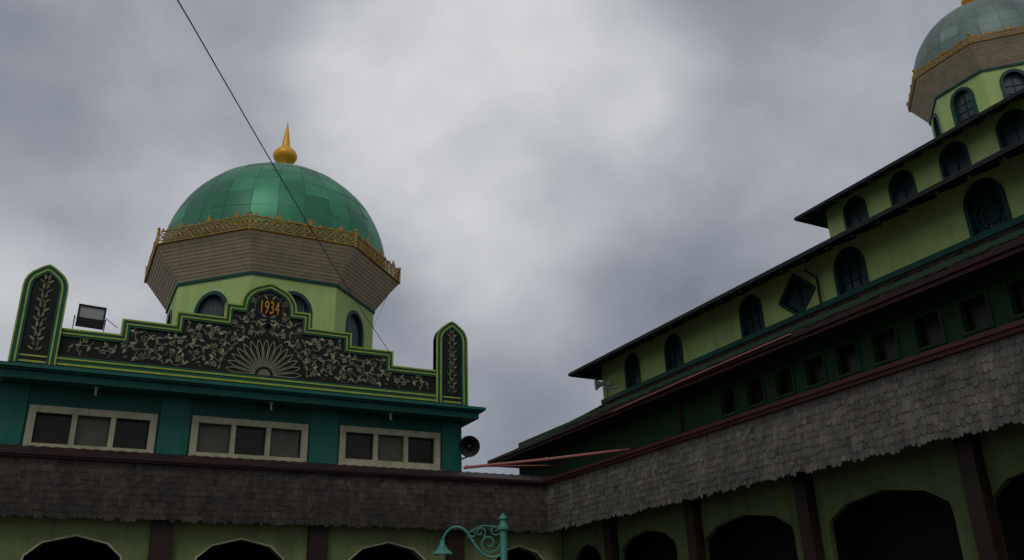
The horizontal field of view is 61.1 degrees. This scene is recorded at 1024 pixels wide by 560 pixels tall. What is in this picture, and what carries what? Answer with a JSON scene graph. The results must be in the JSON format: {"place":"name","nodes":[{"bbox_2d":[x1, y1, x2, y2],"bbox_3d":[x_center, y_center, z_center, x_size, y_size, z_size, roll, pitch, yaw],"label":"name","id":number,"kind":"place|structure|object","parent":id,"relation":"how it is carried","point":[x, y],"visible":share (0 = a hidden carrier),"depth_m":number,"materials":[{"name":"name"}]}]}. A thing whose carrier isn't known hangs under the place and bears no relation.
{"place":"outdoors","nodes":[
{"label":"outdoors","id":0,"kind":"place"},
{"bbox_2d":[0,0,961,474],"label":"sky","id":1,"kind":"structure","parent":0,"point":[559,183],"materials":[{"name":"grey"}]},
{"bbox_2d":[487,0,1023,476],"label":"tiered mosque","id":2,"kind":"structure","parent":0,"point":[921,250],"depth_m":18.27,"materials":[{"name":"green paint"}]},
{"bbox_2d":[463,448,629,468],"bbox_3d":[0.807,4.154,20.206,3.891,0.336,0.094,-3,-22,3],"label":"rainwater pipe","id":3,"kind":"object","parent":2,"relation":"attached to","point":[546,458],"visible":0.95,"depth_m":20.17,"materials":[{"name":"brown metal"}]},
{"bbox_2d":[594,378,616,390],"bbox_3d":[2.591,2.908,24.156,0.597,0.349,0.348,0,-22,-5],"label":"loudspeaker","id":4,"kind":"object","parent":2,"relation":"attached to","point":[598,384],"visible":1,"depth_m":24.08,"materials":[{"name":"white plastic"}]},
{"bbox_2d":[624,353,640,388],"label":"window","id":5,"kind":"structure","parent":2,"relation":"in","point":[632,370],"depth_m":23.58,"materials":[{"name":"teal glass"}]},
{"bbox_2d":[664,334,683,370],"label":"window","id":6,"kind":"structure","parent":2,"relation":"in","point":[674,352],"depth_m":22.10,"materials":[{"name":"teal glass"}]},
{"bbox_2d":[612,333,790,411],"bbox_3d":[3.605,1.980,17.562,0.045,0.108,5.669,10,-25,-26],"label":"water pipe","id":7,"kind":"object","parent":2,"relation":"attached to","point":[759,347],"visible":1,"depth_m":17.10,"materials":[{"name":"red metal"}]},
{"bbox_2d":[718,385,738,417],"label":"window","id":8,"kind":"structure","parent":2,"relation":"in","point":[730,396],"depth_m":17.74,"materials":[{"name":"black glass"}]},
{"bbox_2d":[739,295,764,337],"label":"window","id":9,"kind":"structure","parent":2,"relation":"in","point":[753,322],"depth_m":19.74,"materials":[{"name":"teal glass"}]},
{"bbox_2d":[743,374,766,409],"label":"window","id":10,"kind":"structure","parent":2,"relation":"in","point":[757,398],"depth_m":17.09,"materials":[{"name":"black glass"}]},
{"bbox_2d":[772,363,796,399],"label":"window","id":11,"kind":"structure","parent":2,"relation":"in","point":[783,377],"depth_m":16.43,"materials":[{"name":"black glass"}]},
{"bbox_2d":[778,273,815,314],"bbox_3d":[6.109,0.347,18.451,0.190,1.022,1.046,10,-25,-26],"label":"window","id":12,"kind":"structure","parent":2,"relation":"in","point":[798,292],"depth_m":18.56,"materials":[{"name":"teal glass"}]},
{"bbox_2d":[801,351,828,389],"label":"window","id":13,"kind":"structure","parent":2,"relation":"in","point":[814,369],"depth_m":15.80,"materials":[{"name":"black glass"}]},
{"bbox_2d":[832,338,862,378],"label":"window","id":14,"kind":"structure","parent":2,"relation":"in","point":[847,358],"depth_m":15.18,"materials":[{"name":"black glass"}]},
{"bbox_2d":[833,247,868,295],"bbox_3d":[6.773,-0.125,17.250,0.190,1.098,0.784,10,-25,-26],"label":"window","id":15,"kind":"structure","parent":2,"relation":"in","point":[849,267],"depth_m":17.39,"materials":[{"name":"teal glass"}]},
{"bbox_2d":[843,196,868,229],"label":"window","id":16,"kind":"structure","parent":2,"relation":"in","point":[855,211],"depth_m":25.14,"materials":[{"name":"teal glass"}]},
{"bbox_2d":[868,324,902,366],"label":"window","id":17,"kind":"structure","parent":2,"relation":"in","point":[885,347],"depth_m":14.51,"materials":[{"name":"black glass"}]},
{"bbox_2d":[888,170,917,205],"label":"window","id":18,"kind":"structure","parent":2,"relation":"in","point":[902,185],"depth_m":23.81,"materials":[{"name":"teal glass"}]},
{"bbox_2d":[909,307,947,351],"bbox_3d":[6.639,0.800,13.736,0.190,0.576,0.562,10,-25,-26],"label":"window","id":19,"kind":"structure","parent":2,"relation":"in","point":[928,328],"depth_m":13.81,"materials":[{"name":"black glass"}]},
{"bbox_2d":[939,141,971,179],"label":"window","id":20,"kind":"structure","parent":2,"relation":"in","point":[954,157],"depth_m":22.46,"materials":[{"name":"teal glass"}]},
{"bbox_2d":[954,289,995,336],"bbox_3d":[7.014,0.512,13.067,0.190,0.576,0.532,10,-25,-26],"label":"window","id":21,"kind":"structure","parent":2,"relation":"in","point":[974,311],"depth_m":13.13,"materials":[{"name":"black glass"}]},
{"bbox_2d":[963,178,1012,244],"bbox_3d":[8.139,-1.189,14.814,0.190,1.138,0.768,10,-25,-26],"label":"window","id":22,"kind":"structure","parent":2,"relation":"in","point":[982,188],"depth_m":14.95,"materials":[{"name":"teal glass"}]},
{"bbox_2d":[995,109,1023,149],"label":"window","id":23,"kind":"structure","parent":2,"relation":"in","point":[1010,126],"depth_m":21.17,"materials":[{"name":"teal glass"}]},
{"bbox_2d":[1002,275,1023,319],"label":"window","id":24,"kind":"structure","parent":2,"relation":"in","point":[1013,288],"depth_m":12.57,"materials":[{"name":"black glass"}]},
{"label":"ground","id":25,"kind":"structure","parent":0,"visible":0},
{"bbox_2d":[0,123,485,471],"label":"domed prayer hall","id":26,"kind":"structure","parent":25,"relation":"on","point":[257,345],"depth_m":20.05,"materials":[{"name":"teal paint"}]},
{"bbox_2d":[72,303,106,331],"bbox_3d":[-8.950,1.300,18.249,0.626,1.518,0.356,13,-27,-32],"label":"floodlight","id":27,"kind":"object","parent":26,"relation":"on","point":[90,316],"visible":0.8,"depth_m":18.34,"materials":[{"name":"black metal"}]},
{"bbox_2d":[22,404,157,452],"bbox_3d":[-8.588,3.107,17.768,2.408,0.897,0.170,10,-25,-26],"label":"window","id":28,"kind":"structure","parent":26,"relation":"in","point":[56,426],"depth_m":17.78,"materials":[{"name":"glass"}]},
{"bbox_2d":[188,415,308,461],"bbox_3d":[-5.779,3.557,19.146,2.519,0.916,0.170,10,-25,-26],"label":"window","id":29,"kind":"structure","parent":26,"relation":"in","point":[209,436],"depth_m":19.16,"materials":[{"name":"grey glass"}]},
{"bbox_2d":[177,0,388,350],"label":"overhead cable","id":30,"kind":"object","parent":26,"relation":"attached to","point":[266,153],"visible":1,"depth_m":11.65,"materials":[{"name":"black metal"}]},
{"bbox_2d":[338,425,442,470],"bbox_3d":[-2.878,4.008,20.545,2.581,0.938,0.220,10,-25,-26],"label":"window","id":31,"kind":"structure","parent":26,"relation":"in","point":[359,446],"depth_m":20.56,"materials":[{"name":"glass"}]},
{"bbox_2d":[459,436,479,459],"bbox_3d":[-1.034,4.114,21.158,0.515,0.511,0.671,-1,-22,-2],"label":"loudspeaker","id":32,"kind":"object","parent":26,"relation":"attached to","point":[469,446],"visible":1,"depth_m":20.95,"materials":[{"name":"black metal"}]},
{"bbox_2d":[432,513,508,559],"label":"street lamp","id":33,"kind":"object","parent":25,"relation":"on","point":[442,551],"visible":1,"depth_m":12.01,"materials":[{"name":"teal metal"}]},
{"bbox_2d":[0,319,1023,559],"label":"covered arcade","id":34,"kind":"object","parent":25,"relation":"on","point":[919,456],"visible":1,"depth_m":15.62,"materials":[{"name":"brown"}]},
{"bbox_2d":[466,465,554,466],"bbox_3d":[0.008,4.706,21.976,3.069,0.373,0.044,18,-30,-39],"label":"conduit pipe","id":35,"kind":"object","parent":34,"relation":"on","point":[520,465],"visible":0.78,"depth_m":22.17,"materials":[{"name":"brown metal"}]}
]}

